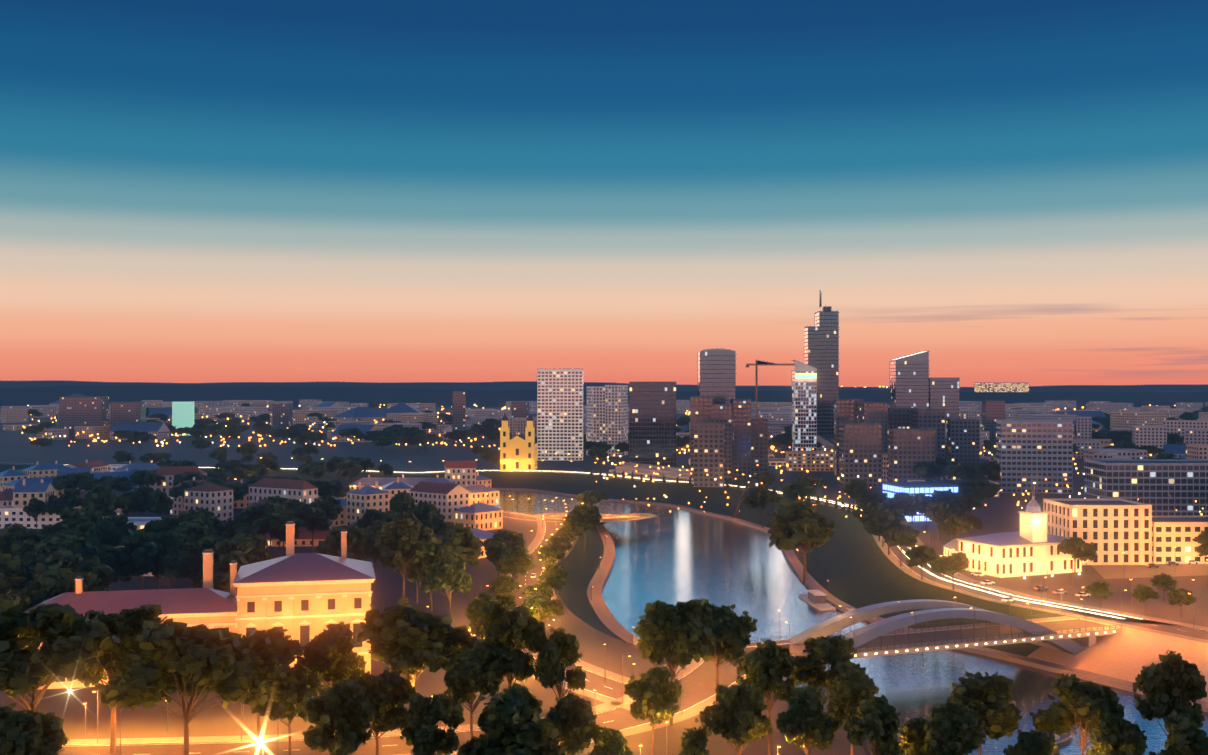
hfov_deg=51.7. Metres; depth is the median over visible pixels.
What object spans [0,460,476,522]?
old town houses
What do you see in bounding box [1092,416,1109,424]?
tree
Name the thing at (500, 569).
tree
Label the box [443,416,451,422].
tree
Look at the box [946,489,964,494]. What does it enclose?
tree
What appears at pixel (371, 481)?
blue long roof house
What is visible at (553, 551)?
tree
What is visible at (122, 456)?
tree
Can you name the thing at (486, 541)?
tree
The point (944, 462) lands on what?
tree
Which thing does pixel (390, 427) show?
tree
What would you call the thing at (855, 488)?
tree
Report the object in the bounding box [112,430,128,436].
tree
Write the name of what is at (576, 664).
embankment street kerb
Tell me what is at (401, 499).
tree
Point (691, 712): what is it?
street pavement
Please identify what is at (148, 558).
tree
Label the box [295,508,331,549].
tree
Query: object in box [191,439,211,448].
tree
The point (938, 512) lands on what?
tree
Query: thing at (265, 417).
tree
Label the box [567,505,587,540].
tree
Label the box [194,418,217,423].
tree
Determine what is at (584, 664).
embankment street pavement
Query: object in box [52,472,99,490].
tree
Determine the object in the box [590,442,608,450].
tree
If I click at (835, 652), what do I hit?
tree
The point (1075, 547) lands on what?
tree
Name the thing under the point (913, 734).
tree
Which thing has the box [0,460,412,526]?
old town houses
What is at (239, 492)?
tree
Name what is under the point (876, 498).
tree
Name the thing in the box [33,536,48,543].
tree
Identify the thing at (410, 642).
tree
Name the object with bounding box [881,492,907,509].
tree
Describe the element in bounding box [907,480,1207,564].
bank blocks
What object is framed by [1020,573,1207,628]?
plaza
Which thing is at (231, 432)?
tree
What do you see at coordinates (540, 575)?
embankment street markings
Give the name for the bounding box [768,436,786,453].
tree
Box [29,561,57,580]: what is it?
tree
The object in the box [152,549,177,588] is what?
tree
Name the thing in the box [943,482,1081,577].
energy museum
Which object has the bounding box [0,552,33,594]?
tree
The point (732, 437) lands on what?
rise blocks
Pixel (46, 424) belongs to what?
tree
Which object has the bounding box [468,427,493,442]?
tree
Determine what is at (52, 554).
tree
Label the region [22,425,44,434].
tree
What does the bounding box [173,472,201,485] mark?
tree
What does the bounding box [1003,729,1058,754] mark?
tree
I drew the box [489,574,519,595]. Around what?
tree
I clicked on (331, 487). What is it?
tree
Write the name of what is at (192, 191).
sky
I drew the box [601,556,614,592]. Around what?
quay wall
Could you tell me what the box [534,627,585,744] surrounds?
tree
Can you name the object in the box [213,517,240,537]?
tree
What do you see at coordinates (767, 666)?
tree
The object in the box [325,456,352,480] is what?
tree
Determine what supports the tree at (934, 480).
on the ground at (1000, 513)
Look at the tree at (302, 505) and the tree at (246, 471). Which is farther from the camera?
the tree at (246, 471)
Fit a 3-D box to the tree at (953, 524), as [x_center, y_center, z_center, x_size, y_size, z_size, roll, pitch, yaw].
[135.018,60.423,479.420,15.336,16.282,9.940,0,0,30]
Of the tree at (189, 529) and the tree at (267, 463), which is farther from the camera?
the tree at (267, 463)
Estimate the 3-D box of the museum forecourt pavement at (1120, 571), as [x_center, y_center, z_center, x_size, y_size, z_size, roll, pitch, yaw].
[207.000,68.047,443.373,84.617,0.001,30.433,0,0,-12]
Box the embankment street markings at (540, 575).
[511,513,624,698]
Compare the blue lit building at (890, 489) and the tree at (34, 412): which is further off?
the tree at (34, 412)
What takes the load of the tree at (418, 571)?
on the ground at (141, 721)
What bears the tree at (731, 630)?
on the ground at (141, 721)
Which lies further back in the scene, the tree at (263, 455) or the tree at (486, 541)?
the tree at (263, 455)
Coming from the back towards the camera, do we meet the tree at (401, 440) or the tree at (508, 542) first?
the tree at (401, 440)
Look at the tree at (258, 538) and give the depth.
387.08 m
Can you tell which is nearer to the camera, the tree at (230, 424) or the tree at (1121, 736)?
the tree at (1121, 736)
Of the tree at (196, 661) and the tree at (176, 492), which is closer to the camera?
the tree at (196, 661)
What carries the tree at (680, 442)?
on the ground at (1000, 513)
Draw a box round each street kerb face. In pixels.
[25,463,1207,630]
[62,662,700,745]
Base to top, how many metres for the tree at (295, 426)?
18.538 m
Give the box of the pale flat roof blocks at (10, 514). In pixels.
[0,464,161,575]
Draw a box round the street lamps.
[83,457,1207,754]
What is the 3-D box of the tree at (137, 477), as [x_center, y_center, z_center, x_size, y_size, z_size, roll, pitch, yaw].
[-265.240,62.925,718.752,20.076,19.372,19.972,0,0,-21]
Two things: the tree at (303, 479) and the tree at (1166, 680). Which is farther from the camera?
the tree at (303, 479)
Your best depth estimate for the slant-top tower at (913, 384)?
1289.86 m
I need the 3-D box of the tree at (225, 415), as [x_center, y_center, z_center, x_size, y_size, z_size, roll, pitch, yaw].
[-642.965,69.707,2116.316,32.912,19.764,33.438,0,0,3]
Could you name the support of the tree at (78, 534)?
on the ground at (141, 721)
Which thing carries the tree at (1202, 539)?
on the museum forecourt pavement at (1120, 571)
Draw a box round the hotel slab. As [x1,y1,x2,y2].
[537,369,583,459]
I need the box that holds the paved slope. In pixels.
[1027,618,1207,701]
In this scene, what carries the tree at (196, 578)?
on the ground at (141, 721)
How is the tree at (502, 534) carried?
on the ground at (141, 721)
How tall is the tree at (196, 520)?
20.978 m
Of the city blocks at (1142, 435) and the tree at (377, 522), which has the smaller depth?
the tree at (377, 522)
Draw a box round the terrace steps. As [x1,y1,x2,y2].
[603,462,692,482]
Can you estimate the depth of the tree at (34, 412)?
2310.76 m
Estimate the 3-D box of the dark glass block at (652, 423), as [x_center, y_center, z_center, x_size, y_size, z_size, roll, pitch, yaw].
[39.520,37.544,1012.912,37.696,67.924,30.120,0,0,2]
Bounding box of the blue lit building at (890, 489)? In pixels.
[882,482,958,522]
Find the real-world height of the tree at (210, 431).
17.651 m
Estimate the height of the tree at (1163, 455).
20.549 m
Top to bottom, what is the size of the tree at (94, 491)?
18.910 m
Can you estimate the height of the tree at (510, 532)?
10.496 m
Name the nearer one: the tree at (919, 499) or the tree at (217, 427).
the tree at (919, 499)
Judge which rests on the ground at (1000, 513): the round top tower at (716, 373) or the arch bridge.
the arch bridge
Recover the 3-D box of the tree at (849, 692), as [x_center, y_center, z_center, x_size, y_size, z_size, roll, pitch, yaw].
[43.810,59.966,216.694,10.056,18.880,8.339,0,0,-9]
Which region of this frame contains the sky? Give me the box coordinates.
[0,0,1207,386]
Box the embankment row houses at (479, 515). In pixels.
[454,472,502,558]
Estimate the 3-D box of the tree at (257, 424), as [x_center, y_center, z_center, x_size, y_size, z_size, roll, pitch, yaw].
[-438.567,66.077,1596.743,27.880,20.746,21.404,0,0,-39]
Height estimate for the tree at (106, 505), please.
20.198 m
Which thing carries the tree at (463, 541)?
on the ground at (141, 721)
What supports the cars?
on the embankment road at (593, 680)
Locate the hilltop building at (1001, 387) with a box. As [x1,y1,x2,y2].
[974,383,1028,391]
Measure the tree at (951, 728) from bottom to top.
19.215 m
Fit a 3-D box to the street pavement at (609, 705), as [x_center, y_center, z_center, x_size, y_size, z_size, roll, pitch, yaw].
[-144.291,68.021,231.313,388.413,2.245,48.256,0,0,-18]
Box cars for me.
[531,545,1198,601]
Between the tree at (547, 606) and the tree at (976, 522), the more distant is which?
the tree at (976, 522)
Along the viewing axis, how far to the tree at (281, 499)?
570.78 m
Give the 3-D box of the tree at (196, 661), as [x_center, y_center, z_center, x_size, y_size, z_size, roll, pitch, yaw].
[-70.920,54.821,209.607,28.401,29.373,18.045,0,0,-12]
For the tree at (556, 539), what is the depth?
471.86 m
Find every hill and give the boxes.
[0,381,1207,391]
[0,386,1207,407]
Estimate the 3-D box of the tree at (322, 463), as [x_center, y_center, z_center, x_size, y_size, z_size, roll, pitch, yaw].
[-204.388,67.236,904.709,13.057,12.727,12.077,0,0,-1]
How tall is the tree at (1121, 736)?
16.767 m
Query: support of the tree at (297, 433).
on the ground at (1000, 513)
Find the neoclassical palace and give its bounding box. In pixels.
[23,521,375,689]
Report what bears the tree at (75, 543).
on the ground at (141, 721)
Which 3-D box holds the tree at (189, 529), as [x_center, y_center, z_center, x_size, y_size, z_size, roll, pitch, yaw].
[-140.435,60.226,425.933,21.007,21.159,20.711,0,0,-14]
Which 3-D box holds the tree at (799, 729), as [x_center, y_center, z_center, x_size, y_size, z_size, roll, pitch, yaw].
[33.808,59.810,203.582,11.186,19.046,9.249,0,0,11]
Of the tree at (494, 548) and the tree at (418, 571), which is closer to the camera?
the tree at (418, 571)
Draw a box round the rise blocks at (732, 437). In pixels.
[59,391,1004,487]
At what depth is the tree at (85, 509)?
502.70 m
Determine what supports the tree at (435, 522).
on the ground at (141, 721)
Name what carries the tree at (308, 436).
on the ground at (1000, 513)
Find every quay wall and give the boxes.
[493,488,1207,711]
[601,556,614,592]
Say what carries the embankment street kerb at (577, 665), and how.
on the ground at (141, 721)
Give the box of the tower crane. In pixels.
[746,360,794,418]
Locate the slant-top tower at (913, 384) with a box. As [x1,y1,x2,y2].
[890,351,958,422]
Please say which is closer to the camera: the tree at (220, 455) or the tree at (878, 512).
the tree at (878, 512)
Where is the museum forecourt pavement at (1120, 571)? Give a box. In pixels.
[1091,564,1207,578]
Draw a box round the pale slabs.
[586,385,627,455]
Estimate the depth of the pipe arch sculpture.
702.67 m
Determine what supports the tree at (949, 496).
on the ground at (1000, 513)
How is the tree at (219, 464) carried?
on the ground at (141, 721)
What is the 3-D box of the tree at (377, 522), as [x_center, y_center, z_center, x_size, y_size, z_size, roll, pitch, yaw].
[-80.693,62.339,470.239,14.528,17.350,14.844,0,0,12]
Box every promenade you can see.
[513,488,1207,706]
[587,525,900,736]
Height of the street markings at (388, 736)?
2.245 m
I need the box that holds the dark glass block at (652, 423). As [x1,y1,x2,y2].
[629,382,675,466]
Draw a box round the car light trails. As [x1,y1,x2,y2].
[198,467,1139,618]
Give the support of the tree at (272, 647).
on the ground at (141, 721)
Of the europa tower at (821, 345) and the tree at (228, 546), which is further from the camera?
the europa tower at (821, 345)
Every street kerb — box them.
[22,464,1203,639]
[30,463,1205,629]
[78,658,702,744]
[397,675,744,754]
[505,512,627,683]
[507,512,628,682]
[507,513,643,703]
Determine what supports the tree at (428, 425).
on the ground at (1000, 513)
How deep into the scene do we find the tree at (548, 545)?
456.15 m
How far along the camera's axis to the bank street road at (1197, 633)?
394.42 m
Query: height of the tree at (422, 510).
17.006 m
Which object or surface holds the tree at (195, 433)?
on the ground at (1000, 513)
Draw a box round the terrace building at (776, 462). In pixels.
[689,454,785,465]
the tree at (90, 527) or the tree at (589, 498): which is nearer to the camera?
the tree at (90, 527)
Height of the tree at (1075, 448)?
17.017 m
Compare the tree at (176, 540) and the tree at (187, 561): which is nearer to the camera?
the tree at (187, 561)
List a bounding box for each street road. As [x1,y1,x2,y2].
[0,463,1207,639]
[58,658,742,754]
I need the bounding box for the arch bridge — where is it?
[744,599,1121,691]
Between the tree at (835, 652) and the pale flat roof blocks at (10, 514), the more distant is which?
the pale flat roof blocks at (10, 514)
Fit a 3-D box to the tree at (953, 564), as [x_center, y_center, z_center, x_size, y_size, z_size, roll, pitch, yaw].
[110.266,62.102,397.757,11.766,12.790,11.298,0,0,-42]
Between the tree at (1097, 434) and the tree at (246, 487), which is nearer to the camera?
the tree at (246, 487)
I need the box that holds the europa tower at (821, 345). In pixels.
[804,290,838,441]
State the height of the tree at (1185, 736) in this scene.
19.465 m
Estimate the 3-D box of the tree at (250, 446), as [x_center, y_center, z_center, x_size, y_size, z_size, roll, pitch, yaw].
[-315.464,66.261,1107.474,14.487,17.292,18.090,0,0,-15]
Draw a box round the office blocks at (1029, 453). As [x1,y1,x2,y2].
[996,420,1207,515]
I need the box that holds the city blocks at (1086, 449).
[1,394,1207,479]
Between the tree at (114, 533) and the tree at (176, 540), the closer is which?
the tree at (176, 540)
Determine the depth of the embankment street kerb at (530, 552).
534.26 m
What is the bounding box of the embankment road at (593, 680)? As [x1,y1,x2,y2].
[503,512,650,698]
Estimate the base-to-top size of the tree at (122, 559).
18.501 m
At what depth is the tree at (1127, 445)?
1038.00 m
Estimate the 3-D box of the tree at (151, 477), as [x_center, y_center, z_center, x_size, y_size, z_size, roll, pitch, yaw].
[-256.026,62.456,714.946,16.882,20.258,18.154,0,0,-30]
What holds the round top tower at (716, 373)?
on the terrace building at (776, 462)
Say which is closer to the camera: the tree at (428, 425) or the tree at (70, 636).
the tree at (70, 636)
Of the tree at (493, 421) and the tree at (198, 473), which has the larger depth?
the tree at (493, 421)
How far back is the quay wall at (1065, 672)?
345.85 m
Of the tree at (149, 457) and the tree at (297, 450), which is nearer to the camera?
the tree at (149, 457)
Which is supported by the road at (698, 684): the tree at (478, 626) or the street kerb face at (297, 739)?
the street kerb face at (297, 739)
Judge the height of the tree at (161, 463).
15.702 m
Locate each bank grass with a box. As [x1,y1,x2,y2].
[0,464,1204,701]
[557,522,625,641]
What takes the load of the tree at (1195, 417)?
on the ground at (1000, 513)
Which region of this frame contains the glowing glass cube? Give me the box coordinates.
[172,402,193,435]
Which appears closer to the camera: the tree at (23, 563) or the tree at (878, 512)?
the tree at (23, 563)
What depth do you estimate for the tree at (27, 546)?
400.06 m
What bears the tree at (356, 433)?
on the ground at (1000, 513)
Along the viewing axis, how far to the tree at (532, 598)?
349.40 m
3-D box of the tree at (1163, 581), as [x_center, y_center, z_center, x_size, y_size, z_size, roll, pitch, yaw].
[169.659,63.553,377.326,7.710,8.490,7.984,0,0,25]
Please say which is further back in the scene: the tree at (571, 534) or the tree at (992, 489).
the tree at (992, 489)
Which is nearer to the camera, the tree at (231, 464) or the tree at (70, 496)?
the tree at (70, 496)
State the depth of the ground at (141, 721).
267.19 m
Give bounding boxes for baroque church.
[500,414,537,471]
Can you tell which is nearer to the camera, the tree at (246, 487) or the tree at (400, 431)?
the tree at (246, 487)
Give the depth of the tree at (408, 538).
361.03 m
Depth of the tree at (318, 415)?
2093.27 m
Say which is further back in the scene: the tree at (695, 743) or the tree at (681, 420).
the tree at (681, 420)
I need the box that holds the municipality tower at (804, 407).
[792,360,816,450]
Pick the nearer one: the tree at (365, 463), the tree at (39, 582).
the tree at (39, 582)
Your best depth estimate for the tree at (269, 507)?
494.64 m
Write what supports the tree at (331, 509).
on the ground at (141, 721)
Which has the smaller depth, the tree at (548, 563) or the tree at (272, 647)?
the tree at (272, 647)
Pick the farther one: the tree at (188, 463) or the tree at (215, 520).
the tree at (188, 463)
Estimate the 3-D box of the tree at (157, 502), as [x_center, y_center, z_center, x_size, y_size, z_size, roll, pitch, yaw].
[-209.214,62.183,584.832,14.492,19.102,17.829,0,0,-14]
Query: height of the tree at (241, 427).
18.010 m
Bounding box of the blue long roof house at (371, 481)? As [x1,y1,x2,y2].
[349,475,455,489]
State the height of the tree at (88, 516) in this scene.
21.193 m
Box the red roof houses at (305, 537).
[264,521,359,548]
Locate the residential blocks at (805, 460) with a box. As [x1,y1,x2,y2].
[768,451,835,475]
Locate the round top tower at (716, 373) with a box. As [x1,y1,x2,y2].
[698,349,735,403]
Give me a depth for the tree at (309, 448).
1104.42 m
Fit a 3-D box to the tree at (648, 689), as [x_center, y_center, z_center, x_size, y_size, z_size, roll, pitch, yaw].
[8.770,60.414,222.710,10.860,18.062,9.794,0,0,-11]
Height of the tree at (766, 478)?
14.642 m
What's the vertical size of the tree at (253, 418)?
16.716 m
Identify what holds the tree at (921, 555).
on the bank street pavement at (892, 558)
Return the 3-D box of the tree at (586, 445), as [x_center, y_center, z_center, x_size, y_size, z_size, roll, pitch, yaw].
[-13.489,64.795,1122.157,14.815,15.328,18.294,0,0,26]
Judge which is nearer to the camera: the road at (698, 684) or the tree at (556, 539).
the road at (698, 684)
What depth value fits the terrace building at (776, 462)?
1009.00 m
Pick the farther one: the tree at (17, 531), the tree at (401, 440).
the tree at (401, 440)
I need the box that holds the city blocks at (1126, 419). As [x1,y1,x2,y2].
[1,400,1207,458]
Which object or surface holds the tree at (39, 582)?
on the ground at (141, 721)
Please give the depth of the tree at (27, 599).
286.92 m
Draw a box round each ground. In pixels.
[0,387,1203,615]
[0,508,902,754]
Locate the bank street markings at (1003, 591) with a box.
[5,463,1200,631]
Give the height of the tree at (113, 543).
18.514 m
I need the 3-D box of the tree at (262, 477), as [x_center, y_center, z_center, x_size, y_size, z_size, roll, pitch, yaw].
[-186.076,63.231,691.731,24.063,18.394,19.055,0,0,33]
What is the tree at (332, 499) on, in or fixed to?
on the ground at (141, 721)
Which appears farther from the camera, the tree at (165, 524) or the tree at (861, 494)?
the tree at (861, 494)
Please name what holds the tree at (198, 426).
on the ground at (1000, 513)
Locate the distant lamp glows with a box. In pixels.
[22,386,1202,516]
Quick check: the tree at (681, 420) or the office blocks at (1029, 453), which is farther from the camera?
the tree at (681, 420)
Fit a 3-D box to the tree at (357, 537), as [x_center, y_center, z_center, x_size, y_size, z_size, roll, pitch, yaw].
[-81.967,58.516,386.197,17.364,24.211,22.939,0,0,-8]
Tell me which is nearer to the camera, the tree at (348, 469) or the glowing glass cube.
the tree at (348, 469)
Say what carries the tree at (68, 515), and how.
on the ground at (141, 721)
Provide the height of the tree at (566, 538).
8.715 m
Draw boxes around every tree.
[0,523,45,554]
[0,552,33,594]
[0,590,43,637]
[0,600,119,711]
[0,702,69,754]
[2,539,34,559]
[19,568,71,592]
[20,559,34,571]
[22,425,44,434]
[22,536,75,565]
[23,497,48,529]
[27,551,117,590]
[28,409,42,418]
[28,566,75,582]
[29,438,52,451]
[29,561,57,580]
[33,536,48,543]
[34,571,101,599]
[35,531,90,544]
[38,422,55,427]
[38,521,63,535]
[45,548,70,558]
[46,497,73,514]
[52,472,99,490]
[52,511,104,531]
[59,488,81,506]
[60,508,80,523]
[60,534,102,546]
[61,534,90,553]
[66,604,161,753]
[74,522,102,541]
[77,507,96,511]
[79,543,118,568]
[80,496,93,507]
[81,489,115,501]
[85,484,111,497]
[89,493,130,516]
[94,616,267,754]
[95,523,124,545]
[97,475,111,481]
[97,519,125,547]
[98,476,136,491]
[102,545,131,590]
[104,515,136,539]
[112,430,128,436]
[113,450,135,462]
[116,431,137,443]
[118,491,144,516]
[119,529,159,589]
[120,542,182,588]
[125,432,156,450]
[130,469,149,486]
[130,483,153,516]
[139,453,162,463]
[139,516,184,534]
[143,489,173,516]
[144,469,165,485]
[147,531,193,588]
[149,413,167,420]
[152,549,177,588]
[156,459,178,466]
[157,452,171,460]
[162,536,223,578]
[165,462,187,465]
[166,424,175,431]
[169,481,216,497]
[169,522,223,583]
[172,428,188,437]
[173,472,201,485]
[174,471,210,477]
[175,460,197,467]
[177,510,205,521]
[177,518,216,532]
[186,429,209,438]
[188,508,222,522]
[190,424,210,438]
[190,559,218,587]
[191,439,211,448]
[193,538,269,572]
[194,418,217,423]
[196,421,207,425]
[198,547,263,592]
[199,429,212,438]
[202,477,224,485]
[205,424,229,436]
[205,468,230,481]
[205,516,220,527]
[208,449,227,461]
[213,446,226,452]
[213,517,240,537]
[214,460,227,468]
[215,413,234,419]
[215,427,240,445]
[217,421,235,426]
[221,459,244,480]
[221,523,263,540]
[223,483,245,500]
[228,420,239,424]
[230,464,268,478]
[232,532,266,545]
[233,425,250,433]
[234,503,266,535]
[235,484,248,510]
[236,447,253,453]
[237,628,309,746]
[240,453,253,462]
[241,442,257,453]
[245,475,291,484]
[246,537,274,560]
[248,416,262,421]
[251,663,324,754]
[252,421,272,435]
[252,504,303,557]
[253,504,292,554]
[254,427,273,438]
[257,414,269,420]
[257,452,277,462]
[257,457,280,471]
[262,495,279,506]
[267,501,294,531]
[269,428,295,444]
[273,497,293,502]
[282,500,302,548]
[287,430,303,443]
[288,423,308,429]
[289,428,309,438]
[291,446,303,455]
[291,476,313,483]
[291,499,308,509]
[292,621,369,734]
[295,431,326,444]
[295,453,312,463]
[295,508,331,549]
[297,461,323,479]
[297,677,376,754]
[300,464,326,479]
[301,443,319,454]
[306,412,323,419]
[308,499,342,520]
[311,479,349,497]
[313,526,367,557]
[316,495,340,504]
[318,461,328,471]
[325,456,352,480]
[336,460,361,484]
[339,428,366,444]
[347,456,362,461]
[347,553,374,587]
[354,508,389,529]
[355,665,415,754]
[356,458,374,476]
[357,598,477,744]
[362,430,397,448]
[363,531,379,583]
[364,525,382,567]
[370,436,393,446]
[371,520,388,526]
[374,516,436,605]
[377,463,393,474]
[382,510,419,525]
[383,420,397,422]
[383,424,403,431]
[389,427,412,436]
[389,492,409,509]
[391,495,416,510]
[393,501,413,513]
[394,436,416,450]
[397,564,417,602]
[398,692,464,754]
[404,426,425,435]
[405,434,442,450]
[406,539,457,610]
[412,501,439,521]
[418,422,436,430]
[421,552,472,625]
[422,511,454,538]
[437,413,451,418]
[440,523,482,566]
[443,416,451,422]
[443,430,479,443]
[443,646,506,739]
[457,683,565,754]
[465,592,515,638]
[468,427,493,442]
[470,423,498,431]
[472,445,484,455]
[472,599,547,688]
[478,447,491,452]
[478,450,499,468]
[482,418,500,426]
[483,531,509,545]
[484,541,512,574]
[485,532,525,550]
[486,537,519,574]
[488,430,511,440]
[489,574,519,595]
[492,554,514,575]
[494,544,536,591]
[497,529,518,534]
[503,533,525,573]
[521,584,553,597]
[521,594,538,606]
[525,594,564,629]
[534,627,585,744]
[537,543,561,559]
[537,543,566,561]
[538,568,565,589]
[541,563,568,593]
[543,690,605,754]
[544,559,564,569]
[547,534,571,562]
[556,527,582,550]
[561,535,569,542]
[563,506,602,551]
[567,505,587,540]
[575,490,608,506]
[583,441,593,457]
[588,447,607,467]
[588,726,632,754]
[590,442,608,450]
[615,442,628,455]
[624,666,682,754]
[634,599,723,725]
[676,416,689,429]
[676,436,685,452]
[678,726,709,754]
[691,599,757,704]
[695,683,772,754]
[736,638,796,754]
[740,487,781,527]
[752,472,776,486]
[767,498,837,584]
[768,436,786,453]
[775,433,791,447]
[776,684,844,754]
[781,482,816,499]
[782,426,790,433]
[786,438,821,447]
[788,475,824,496]
[788,635,867,702]
[826,668,878,754]
[843,479,867,498]
[843,694,903,754]
[854,493,887,506]
[856,491,871,516]
[857,509,860,519]
[861,502,885,515]
[862,507,885,540]
[864,509,903,554]
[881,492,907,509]
[881,515,919,565]
[896,494,916,527]
[899,716,929,754]
[905,545,940,578]
[910,493,930,533]
[913,462,945,478]
[922,478,953,483]
[922,493,947,515]
[924,698,986,754]
[925,501,957,541]
[930,552,969,589]
[933,490,967,506]
[935,457,951,469]
[937,512,973,538]
[941,499,965,537]
[944,464,984,479]
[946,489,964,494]
[947,479,986,501]
[949,671,1022,754]
[959,513,983,536]
[961,495,982,513]
[971,478,999,508]
[976,460,995,475]
[981,463,1000,480]
[984,440,994,453]
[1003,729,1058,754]
[1030,672,1126,754]
[1057,537,1094,575]
[1073,443,1078,452]
[1080,542,1096,571]
[1085,580,1114,608]
[1086,713,1147,754]
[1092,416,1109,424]
[1092,423,1099,428]
[1092,430,1110,438]
[1102,431,1131,440]
[1113,441,1137,448]
[1117,434,1131,443]
[1130,583,1159,612]
[1133,649,1206,737]
[1134,445,1164,457]
[1145,711,1207,754]
[1150,573,1176,600]
[1155,452,1179,458]
[1166,588,1195,617]
[1167,433,1183,442]
[1178,412,1198,419]
[1189,415,1198,419]
[1192,530,1207,556]
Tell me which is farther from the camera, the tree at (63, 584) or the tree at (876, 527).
the tree at (876, 527)
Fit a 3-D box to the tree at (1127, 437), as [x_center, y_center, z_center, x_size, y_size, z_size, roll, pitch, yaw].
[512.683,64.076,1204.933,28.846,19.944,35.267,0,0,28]
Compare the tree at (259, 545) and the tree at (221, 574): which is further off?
the tree at (259, 545)
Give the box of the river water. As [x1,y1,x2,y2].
[490,490,1207,754]
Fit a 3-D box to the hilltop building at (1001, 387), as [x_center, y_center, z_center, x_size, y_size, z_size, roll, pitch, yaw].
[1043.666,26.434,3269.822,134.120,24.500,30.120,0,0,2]
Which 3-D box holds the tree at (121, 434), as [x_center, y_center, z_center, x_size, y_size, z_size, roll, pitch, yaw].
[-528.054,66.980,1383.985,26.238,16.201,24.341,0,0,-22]
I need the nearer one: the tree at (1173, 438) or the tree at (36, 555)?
the tree at (36, 555)
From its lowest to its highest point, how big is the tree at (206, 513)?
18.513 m
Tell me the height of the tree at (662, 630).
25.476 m
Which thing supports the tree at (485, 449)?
on the ground at (1000, 513)
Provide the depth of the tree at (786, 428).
1476.27 m
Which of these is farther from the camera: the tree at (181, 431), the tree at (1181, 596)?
the tree at (181, 431)
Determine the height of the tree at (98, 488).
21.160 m
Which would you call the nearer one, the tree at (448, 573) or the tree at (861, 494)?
the tree at (448, 573)
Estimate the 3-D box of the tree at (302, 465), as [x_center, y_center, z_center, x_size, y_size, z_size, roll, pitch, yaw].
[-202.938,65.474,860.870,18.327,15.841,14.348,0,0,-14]
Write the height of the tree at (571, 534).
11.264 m
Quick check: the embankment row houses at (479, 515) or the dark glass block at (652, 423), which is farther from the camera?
the dark glass block at (652, 423)
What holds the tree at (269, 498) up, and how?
on the ground at (141, 721)
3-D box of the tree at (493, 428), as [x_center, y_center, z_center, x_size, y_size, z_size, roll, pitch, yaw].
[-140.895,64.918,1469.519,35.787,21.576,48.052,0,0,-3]
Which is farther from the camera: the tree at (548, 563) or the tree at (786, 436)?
the tree at (786, 436)
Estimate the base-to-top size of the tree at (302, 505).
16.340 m
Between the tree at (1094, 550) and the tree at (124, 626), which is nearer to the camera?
the tree at (124, 626)
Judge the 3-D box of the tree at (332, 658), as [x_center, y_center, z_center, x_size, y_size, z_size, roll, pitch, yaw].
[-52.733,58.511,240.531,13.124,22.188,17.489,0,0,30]
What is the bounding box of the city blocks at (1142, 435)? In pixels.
[30,400,1207,481]
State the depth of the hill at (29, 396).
3665.11 m
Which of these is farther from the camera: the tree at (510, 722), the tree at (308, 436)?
the tree at (308, 436)
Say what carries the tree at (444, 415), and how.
on the ground at (1000, 513)
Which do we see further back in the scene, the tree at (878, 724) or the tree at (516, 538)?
the tree at (516, 538)
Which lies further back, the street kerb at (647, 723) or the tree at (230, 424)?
the tree at (230, 424)
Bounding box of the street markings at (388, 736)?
[105,660,744,754]
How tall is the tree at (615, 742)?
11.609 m
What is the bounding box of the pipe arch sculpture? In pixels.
[732,480,764,517]
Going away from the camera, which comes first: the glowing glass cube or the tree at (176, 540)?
the tree at (176, 540)
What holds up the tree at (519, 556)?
on the ground at (141, 721)
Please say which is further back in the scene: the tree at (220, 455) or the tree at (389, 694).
the tree at (220, 455)
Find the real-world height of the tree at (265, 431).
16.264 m
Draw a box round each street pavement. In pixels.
[0,462,1207,629]
[11,464,1207,642]
[66,658,701,744]
[404,676,745,754]
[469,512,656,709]
[503,511,640,682]
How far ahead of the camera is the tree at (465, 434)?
1327.99 m
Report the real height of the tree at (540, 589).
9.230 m
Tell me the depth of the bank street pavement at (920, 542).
384.37 m
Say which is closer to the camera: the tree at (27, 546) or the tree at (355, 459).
the tree at (27, 546)
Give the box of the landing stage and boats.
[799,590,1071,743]
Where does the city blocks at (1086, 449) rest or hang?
on the ground at (1000, 513)
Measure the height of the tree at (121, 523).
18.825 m
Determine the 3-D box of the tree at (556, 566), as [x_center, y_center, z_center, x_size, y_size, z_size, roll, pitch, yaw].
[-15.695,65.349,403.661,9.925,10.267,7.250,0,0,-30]
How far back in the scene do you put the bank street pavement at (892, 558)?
389.90 m
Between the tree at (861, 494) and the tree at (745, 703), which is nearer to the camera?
the tree at (745, 703)
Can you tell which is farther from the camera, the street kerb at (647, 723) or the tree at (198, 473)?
the tree at (198, 473)
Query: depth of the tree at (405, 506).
554.79 m

